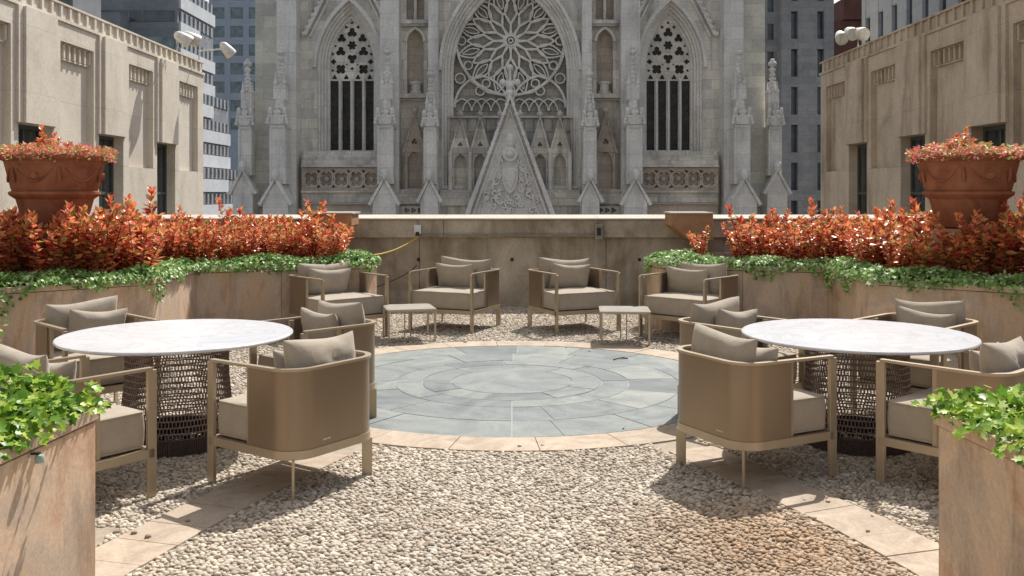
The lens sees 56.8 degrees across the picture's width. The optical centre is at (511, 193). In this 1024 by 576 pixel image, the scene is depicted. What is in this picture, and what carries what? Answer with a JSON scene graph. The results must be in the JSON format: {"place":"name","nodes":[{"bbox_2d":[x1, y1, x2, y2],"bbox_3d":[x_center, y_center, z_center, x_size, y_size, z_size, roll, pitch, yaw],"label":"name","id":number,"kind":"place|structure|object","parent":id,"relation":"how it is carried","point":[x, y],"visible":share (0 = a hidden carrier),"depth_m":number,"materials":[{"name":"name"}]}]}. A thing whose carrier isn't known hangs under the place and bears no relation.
{"place":"outdoors","nodes":[
{"label":"outdoors","id":0,"kind":"place"},
{"bbox_2d":[18,229,83,282],"bbox_3d":[-4.700,0.630,9.750,0.628,0.540,0.628,0,0,0],"label":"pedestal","id":1,"kind":"object","parent":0,"point":[64,253],"visible":0.07,"depth_m":9.49,"materials":[{"name":"brown stone"}]},
{"bbox_2d":[0,153,111,228],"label":"terracotta pot","id":2,"kind":"object","parent":1,"relation":"on","point":[44,188],"visible":0.88,"depth_m":9.41,"materials":[{"name":"orange ceramic"}]},
{"bbox_2d":[0,142,118,162],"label":"begonia","id":3,"kind":"object","parent":2,"relation":"in","point":[25,148],"visible":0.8,"depth_m":9.41,"materials":[{"name":"plant"}]},
{"bbox_2d":[101,0,237,214],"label":"office tower","id":4,"kind":"structure","parent":0,"point":[162,22],"depth_m":133.84,"materials":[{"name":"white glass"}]},
{"bbox_2d":[101,10,174,21],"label":"window","id":5,"kind":"structure","parent":4,"relation":"in","point":[133,15],"depth_m":127.93,"materials":[{"name":"black glass"}]},
{"bbox_2d":[179,11,212,37],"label":"window","id":6,"kind":"structure","parent":4,"relation":"in","point":[186,19],"depth_m":134.53,"materials":[{"name":"grey glass"}]},
{"bbox_2d":[203,194,232,203],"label":"window","id":7,"kind":"structure","parent":4,"relation":"in","point":[207,198],"depth_m":134.40,"materials":[{"name":"grey glass"}]},
{"bbox_2d":[203,168,237,178],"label":"window","id":8,"kind":"structure","parent":4,"relation":"in","point":[207,172],"depth_m":136.19,"materials":[{"name":"grey glass"}]},
{"bbox_2d":[209,0,254,169],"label":"office tower","id":9,"kind":"structure","parent":0,"point":[234,28],"depth_m":225.04,"materials":[{"name":"grey concrete"}]},
{"bbox_2d":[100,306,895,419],"bbox_3d":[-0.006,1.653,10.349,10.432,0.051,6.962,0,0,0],"label":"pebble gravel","id":10,"kind":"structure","parent":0,"point":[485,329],"depth_m":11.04,"materials":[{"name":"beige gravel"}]},
{"bbox_2d":[34,295,160,414],"bbox_3d":[-3.117,1.222,7.067,0.713,0.855,0.704,0,0,44],"label":"dining armchair","id":11,"kind":"object","parent":10,"relation":"on","point":[58,321],"visible":0.41,"depth_m":7.01,"materials":[{"name":"beige fabric"}]},
{"bbox_2d":[408,256,500,333],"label":"lounge armchair","id":12,"kind":"object","parent":10,"relation":"on","point":[461,286],"visible":0.94,"depth_m":11.56,"materials":[{"name":"brown metal"}]},
{"bbox_2d":[850,298,978,413],"bbox_3d":[3.027,1.222,7.067,0.713,0.856,0.704,0,0,-42],"label":"dining armchair","id":13,"kind":"object","parent":10,"relation":"on","point":[948,314],"visible":0.38,"depth_m":7.01,"materials":[{"name":"beige fabric"}]},
{"bbox_2d":[228,0,791,214],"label":"cathedral","id":14,"kind":"structure","parent":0,"point":[510,107],"depth_m":59.45,"materials":[{"name":"grey stone"}]},
{"bbox_2d":[318,3,379,150],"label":"arched window","id":15,"kind":"structure","parent":14,"relation":"in","point":[349,54],"depth_m":61.00,"materials":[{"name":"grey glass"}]},
{"bbox_2d":[439,0,580,188],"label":"rose window","id":16,"kind":"structure","parent":14,"relation":"in","point":[501,33],"depth_m":61.44,"materials":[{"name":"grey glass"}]},
{"bbox_2d":[640,2,701,150],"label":"arched window","id":17,"kind":"structure","parent":14,"relation":"in","point":[670,53],"depth_m":61.00,"materials":[{"name":"grey glass"}]},
{"bbox_2d":[95,306,938,575],"bbox_3d":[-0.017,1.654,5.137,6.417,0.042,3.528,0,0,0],"label":"pebble gravel","id":18,"kind":"structure","parent":0,"point":[850,466],"depth_m":4.87,"materials":[{"name":"beige gravel"}]},
{"bbox_2d":[0,406,98,575],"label":"planter","id":19,"kind":"object","parent":18,"relation":"on","point":[47,517],"visible":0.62,"depth_m":3.47,"materials":[{"name":"stone"}]},
{"bbox_2d":[0,318,111,459],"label":"ivy","id":20,"kind":"object","parent":19,"relation":"on","point":[19,400],"visible":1,"depth_m":3.49,"materials":[{"name":"green plant"}]},
{"bbox_2d":[0,344,156,497],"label":"dining armchair","id":21,"kind":"object","parent":18,"relation":"on","point":[119,435],"visible":0.26,"depth_m":5.04,"materials":[{"name":"brown metal"}]},
{"bbox_2d":[52,319,292,456],"bbox_3d":[-2.210,1.289,6.260,1.489,0.722,1.489,0,0,0],"label":"marble table","id":22,"kind":"object","parent":18,"relation":"on","point":[132,343],"visible":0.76,"depth_m":6.03,"materials":[{"name":"white stone"}]},
{"bbox_2d":[0,252,377,357],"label":"planter","id":23,"kind":"object","parent":18,"relation":"on","point":[257,295],"visible":0.41,"depth_m":10.45,"materials":[{"name":"stone"}]},
{"bbox_2d":[0,206,17,269],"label":"red shrub","id":24,"kind":"object","parent":23,"relation":"on","point":[11,216],"visible":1,"depth_m":8.93,"materials":[{"name":"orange plant"}]},
{"bbox_2d":[0,211,30,286],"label":"red shrub","id":25,"kind":"object","parent":23,"relation":"on","point":[14,259],"visible":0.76,"depth_m":9.03,"materials":[{"name":"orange plant"}]},
{"bbox_2d":[17,210,74,280],"bbox_3d":[-4.466,0.528,9.017,0.445,0.769,0.440,0,0,43],"label":"red shrub","id":26,"kind":"object","parent":23,"relation":"on","point":[36,255],"visible":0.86,"depth_m":9.00,"materials":[{"name":"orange plant"}]},
{"bbox_2d":[36,204,87,282],"bbox_3d":[-4.397,0.497,9.229,0.369,0.790,0.451,0,0,36],"label":"red shrub","id":27,"kind":"object","parent":23,"relation":"on","point":[62,260],"visible":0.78,"depth_m":9.19,"materials":[{"name":"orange plant"}]},
{"bbox_2d":[50,200,116,279],"bbox_3d":[-4.254,0.487,9.328,0.516,0.852,0.511,0,0,43],"label":"red shrub","id":28,"kind":"object","parent":23,"relation":"on","point":[70,213],"visible":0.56,"depth_m":9.26,"materials":[{"name":"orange plant"}]},
{"bbox_2d":[70,205,115,280],"bbox_3d":[-4.188,0.503,9.335,0.472,0.778,0.386,0,0,10],"label":"red shrub","id":29,"kind":"object","parent":23,"relation":"on","point":[89,265],"visible":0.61,"depth_m":9.30,"materials":[{"name":"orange plant"}]},
{"bbox_2d":[78,193,132,272],"bbox_3d":[-4.054,0.455,9.405,0.413,0.914,0.506,0,0,37],"label":"red shrub","id":30,"kind":"object","parent":23,"relation":"on","point":[107,258],"visible":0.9,"depth_m":9.35,"materials":[{"name":"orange plant"}]},
{"bbox_2d":[105,224,141,270],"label":"red shrub","id":31,"kind":"object","parent":23,"relation":"on","point":[119,266],"visible":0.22,"depth_m":9.84,"materials":[{"name":"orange plant"}]},
{"bbox_2d":[121,186,157,239],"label":"red shrub","id":32,"kind":"object","parent":23,"relation":"on","point":[150,197],"visible":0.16,"depth_m":10.80,"materials":[{"name":"orange plant"}]},
{"bbox_2d":[114,208,167,277],"bbox_3d":[-3.840,0.529,9.737,0.541,0.768,0.566,0,0,-32],"label":"red shrub","id":33,"kind":"object","parent":23,"relation":"on","point":[144,243],"visible":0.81,"depth_m":9.64,"materials":[{"name":"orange plant"}]},
{"bbox_2d":[125,212,169,277],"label":"red shrub","id":34,"kind":"object","parent":23,"relation":"on","point":[156,219],"visible":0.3,"depth_m":10.07,"materials":[{"name":"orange plant"}]},
{"bbox_2d":[149,215,179,260],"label":"red shrub","id":35,"kind":"object","parent":23,"relation":"on","point":[172,238],"visible":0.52,"depth_m":10.95,"materials":[{"name":"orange plant"}]},
{"bbox_2d":[168,214,203,262],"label":"red shrub","id":36,"kind":"object","parent":23,"relation":"on","point":[184,249],"visible":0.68,"depth_m":11.24,"materials":[{"name":"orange plant"}]},
{"bbox_2d":[0,248,381,316],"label":"ivy","id":37,"kind":"object","parent":23,"relation":"in","point":[169,269],"visible":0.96,"depth_m":9.70,"materials":[{"name":"green plant"}]},
{"bbox_2d":[181,216,218,263],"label":"red shrub","id":38,"kind":"object","parent":23,"relation":"on","point":[208,252],"visible":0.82,"depth_m":11.14,"materials":[{"name":"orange plant"}]},
{"bbox_2d":[213,219,245,266],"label":"red shrub","id":39,"kind":"object","parent":23,"relation":"on","point":[229,248],"visible":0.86,"depth_m":11.26,"materials":[{"name":"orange plant"}]},
{"bbox_2d":[215,197,253,259],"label":"red shrub","id":40,"kind":"object","parent":23,"relation":"on","point":[229,213],"visible":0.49,"depth_m":12.22,"materials":[{"name":"orange plant"}]},
{"bbox_2d":[237,221,267,261],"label":"red shrub","id":41,"kind":"object","parent":23,"relation":"on","point":[247,248],"visible":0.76,"depth_m":11.43,"materials":[{"name":"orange plant"}]},
{"bbox_2d":[259,215,290,263],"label":"red shrub","id":42,"kind":"object","parent":23,"relation":"on","point":[272,245],"visible":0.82,"depth_m":11.46,"materials":[{"name":"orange plant"}]},
{"bbox_2d":[280,214,314,264],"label":"red shrub","id":43,"kind":"object","parent":23,"relation":"on","point":[293,231],"visible":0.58,"depth_m":11.75,"materials":[{"name":"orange plant"}]},
{"bbox_2d":[286,228,312,259],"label":"red shrub","id":44,"kind":"object","parent":23,"relation":"on","point":[303,248],"visible":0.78,"depth_m":11.53,"materials":[{"name":"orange plant"}]},
{"bbox_2d":[296,199,332,257],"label":"red shrub","id":45,"kind":"object","parent":23,"relation":"on","point":[314,250],"visible":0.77,"depth_m":11.82,"materials":[{"name":"orange plant"}]},
{"bbox_2d":[315,224,346,263],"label":"red shrub","id":46,"kind":"object","parent":23,"relation":"on","point":[324,248],"visible":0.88,"depth_m":11.47,"materials":[{"name":"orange plant"}]},
{"bbox_2d":[315,213,354,263],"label":"red shrub","id":47,"kind":"object","parent":23,"relation":"on","point":[341,248],"visible":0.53,"depth_m":11.70,"materials":[{"name":"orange plant"}]},
{"bbox_2d":[207,330,371,500],"bbox_3d":[-1.254,1.226,5.503,0.713,0.849,0.704,0,0,35],"label":"dining armchair","id":48,"kind":"object","parent":18,"relation":"on","point":[303,399],"visible":1,"depth_m":5.23,"materials":[{"name":"brown metal"}]},
{"bbox_2d":[288,260,388,335],"bbox_3d":[-2.017,1.224,10.967,0.874,0.851,0.823,0,0,-41],"label":"lounge armchair","id":49,"kind":"object","parent":18,"relation":"on","point":[311,285],"visible":0.78,"depth_m":10.91,"materials":[{"name":"beige fabric"}]},
{"bbox_2d":[382,303,435,342],"bbox_3d":[-1.170,1.468,10.750,0.554,0.364,0.554,0,0,-14],"label":"side table","id":50,"kind":"object","parent":18,"relation":"on","point":[410,308],"visible":1,"depth_m":10.58,"materials":[{"name":"grey stone"}]},
{"bbox_2d":[244,341,694,451],"bbox_3d":[0.000,1.659,8.330,4.534,0.023,4.534,0,0,0],"label":"sandstone border","id":51,"kind":"object","parent":18,"relation":"on","point":[630,438],"visible":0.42,"depth_m":6.37,"materials":[{"name":"beige stone"}]},
{"bbox_2d":[678,296,804,413],"bbox_3d":[1.673,1.224,7.037,0.704,0.852,0.713,0,0,-38],"label":"dining armchair","id":52,"kind":"object","parent":51,"relation":"on","point":[725,316],"visible":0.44,"depth_m":7.03,"materials":[{"name":"beige fabric"}]},
{"bbox_2d":[95,446,938,575],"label":"sandstone path","id":53,"kind":"structure","parent":18,"relation":"on","point":[911,551],"depth_m":4.87,"materials":[{"name":"beige stone"}]},
{"bbox_2d":[369,346,678,436],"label":"bluestone paving","id":54,"kind":"structure","parent":18,"relation":"on","point":[522,380],"depth_m":7.88,"materials":[{"name":"grey stone"}]},
{"bbox_2d":[249,299,376,417],"bbox_3d":[-1.433,1.223,6.967,0.704,0.853,0.713,0,0,45],"label":"dining armchair","id":55,"kind":"object","parent":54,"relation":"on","point":[328,320],"visible":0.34,"depth_m":6.96,"materials":[{"name":"brown metal"}]},
{"bbox_2d":[527,257,619,333],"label":"lounge armchair","id":56,"kind":"object","parent":18,"relation":"on","point":[557,288],"visible":0.97,"depth_m":11.49,"materials":[{"name":"brown metal"}]},
{"bbox_2d":[599,306,650,345],"bbox_3d":[1.250,1.468,10.550,0.554,0.364,0.554,0,0,4],"label":"side table","id":57,"kind":"object","parent":18,"relation":"on","point":[626,310],"visible":1,"depth_m":10.39,"materials":[{"name":"grey stone"}]},
{"bbox_2d":[639,260,738,335],"bbox_3d":[2.057,1.226,10.967,0.874,0.848,0.823,0,0,41],"label":"lounge armchair","id":58,"kind":"object","parent":18,"relation":"on","point":[689,284],"visible":0.85,"depth_m":10.94,"materials":[{"name":"beige fabric"}]},
{"bbox_2d":[676,322,836,489],"bbox_3d":[1.424,1.221,5.682,0.713,0.857,0.704,0,0,-27],"label":"dining armchair","id":59,"kind":"object","parent":18,"relation":"on","point":[743,395],"visible":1,"depth_m":5.41,"materials":[{"name":"brown metal"}]},
{"bbox_2d":[647,252,1023,350],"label":"planter","id":60,"kind":"object","parent":18,"relation":"on","point":[798,294],"visible":0.3,"depth_m":10.26,"materials":[{"name":"stone"}]},
{"bbox_2d":[687,225,710,256],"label":"red shrub","id":61,"kind":"object","parent":60,"relation":"on","point":[699,249],"visible":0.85,"depth_m":12.17,"materials":[{"name":"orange plant"}]},
{"bbox_2d":[721,221,755,257],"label":"red shrub","id":62,"kind":"object","parent":60,"relation":"on","point":[731,244],"visible":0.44,"depth_m":12.38,"materials":[{"name":"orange plant"}]},
{"bbox_2d":[725,204,765,265],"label":"red shrub","id":63,"kind":"object","parent":60,"relation":"on","point":[750,231],"visible":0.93,"depth_m":11.51,"materials":[{"name":"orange plant"}]},
{"bbox_2d":[755,228,782,265],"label":"red shrub","id":64,"kind":"object","parent":60,"relation":"on","point":[767,249],"visible":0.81,"depth_m":11.50,"materials":[{"name":"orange plant"}]},
{"bbox_2d":[763,207,804,257],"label":"red shrub","id":65,"kind":"object","parent":60,"relation":"on","point":[785,216],"visible":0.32,"depth_m":12.01,"materials":[{"name":"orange plant"}]},
{"bbox_2d":[773,213,807,265],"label":"red shrub","id":66,"kind":"object","parent":60,"relation":"on","point":[790,253],"visible":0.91,"depth_m":11.21,"materials":[{"name":"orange plant"}]},
{"bbox_2d":[801,206,826,259],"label":"red shrub","id":67,"kind":"object","parent":60,"relation":"on","point":[818,245],"visible":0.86,"depth_m":11.20,"materials":[{"name":"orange plant"}]},
{"bbox_2d":[809,214,843,261],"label":"red shrub","id":68,"kind":"object","parent":60,"relation":"on","point":[834,226],"visible":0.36,"depth_m":11.44,"materials":[{"name":"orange plant"}]},
{"bbox_2d":[643,248,1023,311],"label":"ivy","id":69,"kind":"object","parent":60,"relation":"in","point":[864,270],"visible":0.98,"depth_m":10.00,"materials":[{"name":"green plant"}]},
{"bbox_2d":[819,217,856,266],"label":"red shrub","id":70,"kind":"object","parent":60,"relation":"on","point":[834,252],"visible":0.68,"depth_m":11.20,"materials":[{"name":"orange plant"}]},
{"bbox_2d":[845,210,885,263],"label":"red shrub","id":71,"kind":"object","parent":60,"relation":"on","point":[864,251],"visible":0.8,"depth_m":10.22,"materials":[{"name":"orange plant"}]},
{"bbox_2d":[842,206,889,264],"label":"red shrub","id":72,"kind":"object","parent":60,"relation":"on","point":[849,227],"visible":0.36,"depth_m":10.45,"materials":[{"name":"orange plant"}]},
{"bbox_2d":[874,224,914,279],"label":"red shrub","id":73,"kind":"object","parent":60,"relation":"on","point":[900,262],"visible":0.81,"depth_m":9.61,"materials":[{"name":"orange plant"}]},
{"bbox_2d":[878,198,913,261],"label":"red shrub","id":74,"kind":"object","parent":60,"relation":"on","point":[894,225],"visible":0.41,"depth_m":10.22,"materials":[{"name":"orange plant"}]},
{"bbox_2d":[897,211,940,280],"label":"red shrub","id":75,"kind":"object","parent":60,"relation":"on","point":[917,228],"visible":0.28,"depth_m":9.58,"materials":[{"name":"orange plant"}]},
{"bbox_2d":[901,227,949,280],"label":"red shrub","id":76,"kind":"object","parent":60,"relation":"on","point":[918,258],"visible":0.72,"depth_m":9.33,"materials":[{"name":"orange plant"}]},
{"bbox_2d":[915,230,954,281],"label":"red shrub","id":77,"kind":"object","parent":60,"relation":"on","point":[942,257],"visible":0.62,"depth_m":9.26,"materials":[{"name":"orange plant"}]},
{"bbox_2d":[934,224,968,270],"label":"red shrub","id":78,"kind":"object","parent":60,"relation":"on","point":[954,264],"visible":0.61,"depth_m":9.26,"materials":[{"name":"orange plant"}]},
{"bbox_2d":[933,228,1001,281],"bbox_3d":[4.690,0.630,9.750,0.628,0.540,0.628,0,0,0],"label":"pedestal","id":79,"kind":"object","parent":60,"relation":"on","point":[955,231],"visible":0.12,"depth_m":9.56,"materials":[{"name":"brown stone"}]},
{"bbox_2d":[911,153,1023,228],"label":"terracotta pot","id":80,"kind":"object","parent":79,"relation":"on","point":[956,183],"visible":0.86,"depth_m":9.42,"materials":[{"name":"orange ceramic"}]},
{"bbox_2d":[905,141,1023,164],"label":"begonia","id":81,"kind":"object","parent":80,"relation":"in","point":[988,147],"visible":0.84,"depth_m":9.40,"materials":[{"name":"plant"}]},
{"bbox_2d":[949,208,994,274],"bbox_3d":[4.477,0.517,9.177,0.336,0.750,0.412,0,0,-17],"label":"red shrub","id":82,"kind":"object","parent":60,"relation":"on","point":[975,218],"visible":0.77,"depth_m":9.10,"materials":[{"name":"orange plant"}]},
{"bbox_2d":[953,212,1000,278],"bbox_3d":[4.502,0.543,9.124,0.435,0.737,0.355,0,0,-38],"label":"red shrub","id":83,"kind":"object","parent":60,"relation":"on","point":[959,216],"visible":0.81,"depth_m":9.12,"materials":[{"name":"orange plant"}]},
{"bbox_2d":[977,210,1023,285],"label":"red shrub","id":84,"kind":"object","parent":60,"relation":"on","point":[998,269],"visible":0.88,"depth_m":9.05,"materials":[{"name":"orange plant"}]},
{"bbox_2d":[997,200,1023,274],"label":"red shrub","id":85,"kind":"object","parent":60,"relation":"on","point":[1004,205],"visible":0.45,"depth_m":9.26,"materials":[{"name":"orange plant"}]},
{"bbox_2d":[741,319,981,455],"bbox_3d":[2.285,1.289,6.280,1.489,0.722,1.489,0,0,0],"label":"marble table","id":86,"kind":"object","parent":18,"relation":"on","point":[899,341],"visible":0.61,"depth_m":6.05,"materials":[{"name":"white stone"}]},
{"bbox_2d":[876,336,1023,482],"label":"dining armchair","id":87,"kind":"object","parent":18,"relation":"on","point":[916,429],"visible":0.52,"depth_m":5.25,"materials":[{"name":"brown metal"}]},
{"bbox_2d":[934,411,1023,575],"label":"planter","id":88,"kind":"object","parent":18,"relation":"on","point":[981,510],"visible":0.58,"depth_m":3.43,"materials":[{"name":"stone"}]},
{"bbox_2d":[910,382,1023,467],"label":"ivy","id":89,"kind":"object","parent":88,"relation":"in","point":[1001,410],"visible":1,"depth_m":3.50,"materials":[{"name":"green plant"}]},
{"bbox_2d":[834,0,861,55],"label":"brick building","id":90,"kind":"structure","parent":0,"point":[847,13],"depth_m":150.00,"materials":[{"name":"red brick"}]},
{"bbox_2d":[862,0,965,43],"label":"office tower","id":91,"kind":"structure","parent":0,"point":[880,18],"depth_m":59.87,"materials":[{"name":"grey stone"}]},
{"bbox_3d":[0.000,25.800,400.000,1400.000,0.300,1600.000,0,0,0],"label":"street","id":92,"kind":"structure","parent":0,"visible":0},
{"bbox_2d":[58,0,100,17],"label":"building","id":93,"kind":"structure","parent":92,"relation":"on","point":[92,7],"depth_m":26.39,"materials":[{"name":"stone"}]},
{"bbox_2d":[0,0,204,214],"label":"stone building","id":94,"kind":"structure","parent":92,"relation":"on","point":[74,75],"depth_m":18.73,"materials":[{"name":"stone"}]},
{"bbox_2d":[18,124,40,211],"bbox_3d":[-8.275,-0.025,15.925,0.149,2.250,1.150,0,0,0],"label":"window","id":95,"kind":"structure","parent":94,"relation":"in","point":[27,134],"depth_m":16.10,"materials":[{"name":"grey glass"}]},
{"bbox_2d":[99,135,113,213],"bbox_3d":[-8.275,-0.025,18.925,0.149,2.250,1.150,0,0,0],"label":"window","id":96,"kind":"structure","parent":94,"relation":"in","point":[106,187],"depth_m":19.24,"materials":[{"name":"grey glass"}]},
{"bbox_2d":[157,144,166,214],"bbox_3d":[-8.275,-0.025,21.925,0.149,2.250,1.150,0,0,0],"label":"window","id":97,"kind":"structure","parent":94,"relation":"in","point":[161,148],"depth_m":22.25,"materials":[{"name":"grey glass"}]},
{"bbox_2d":[174,31,201,50],"bbox_3d":[-7.472,-3.521,21.807,0.650,0.441,0.496,0,0,-32],"label":"floodlight","id":98,"kind":"object","parent":94,"relation":"attached to","point":[186,39],"visible":1,"depth_m":21.62,"materials":[{"name":"white metal"}]},
{"bbox_2d":[765,0,776,126],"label":"office tower","id":99,"kind":"structure","parent":92,"relation":"on","point":[770,29],"depth_m":112.04,"materials":[{"name":"grey concrete"}]},
{"bbox_2d":[777,0,833,214],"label":"office tower","id":100,"kind":"structure","parent":92,"relation":"on","point":[805,38],"depth_m":110.00,"materials":[{"name":"grey concrete"}]},
{"bbox_2d":[819,0,1023,214],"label":"stone building","id":101,"kind":"structure","parent":92,"relation":"on","point":[940,77],"depth_m":18.78,"materials":[{"name":"beige stone"}]},
{"bbox_2d":[835,27,869,45],"bbox_3d":[7.816,-3.621,21.772,0.490,0.441,0.964,0,0,-30],"label":"floodlight","id":102,"kind":"object","parent":101,"relation":"on","point":[852,34],"visible":1,"depth_m":21.62,"materials":[{"name":"white metal"}]},
{"bbox_2d":[857,144,866,214],"bbox_3d":[8.275,-0.025,21.925,0.149,2.250,1.150,0,0,0],"label":"window","id":103,"kind":"structure","parent":101,"relation":"in","point":[862,148],"depth_m":22.25,"materials":[{"name":"grey glass"}]},
{"bbox_2d":[910,135,924,214],"bbox_3d":[8.275,-0.025,18.925,0.149,2.250,1.150,0,0,0],"label":"window","id":104,"kind":"structure","parent":101,"relation":"in","point":[916,187],"depth_m":19.28,"materials":[{"name":"grey"}]},
{"bbox_2d":[983,124,1005,207],"bbox_3d":[8.275,-0.025,15.925,0.149,2.250,1.150,0,0,0],"label":"window","id":105,"kind":"structure","parent":101,"relation":"in","point":[996,134],"depth_m":16.10,"materials":[{"name":"grey glass"}]},
{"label":"terrace base","id":106,"kind":"structure","parent":92,"relation":"on","visible":0},
{"bbox_2d":[4,215,1002,305],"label":"parapet wall","id":107,"kind":"structure","parent":106,"relation":"on","point":[625,245],"depth_m":13.90,"materials":[{"name":"stone"}]},
{"bbox_2d":[312,212,360,232],"bbox_3d":[-2.495,0.453,13.420,0.590,0.375,0.680,0,0,0],"label":"stone corbel","id":108,"kind":"object","parent":107,"relation":"attached to","point":[349,219],"visible":0.48,"depth_m":13.10,"materials":[{"name":"brown stone"}]},
{"bbox_2d":[663,212,713,239],"bbox_3d":[2.495,0.456,13.420,0.590,0.381,0.680,0,0,0],"label":"stone corbel","id":109,"kind":"object","parent":107,"relation":"attached to","point":[681,224],"visible":0.87,"depth_m":13.10,"materials":[{"name":"brown stone"}]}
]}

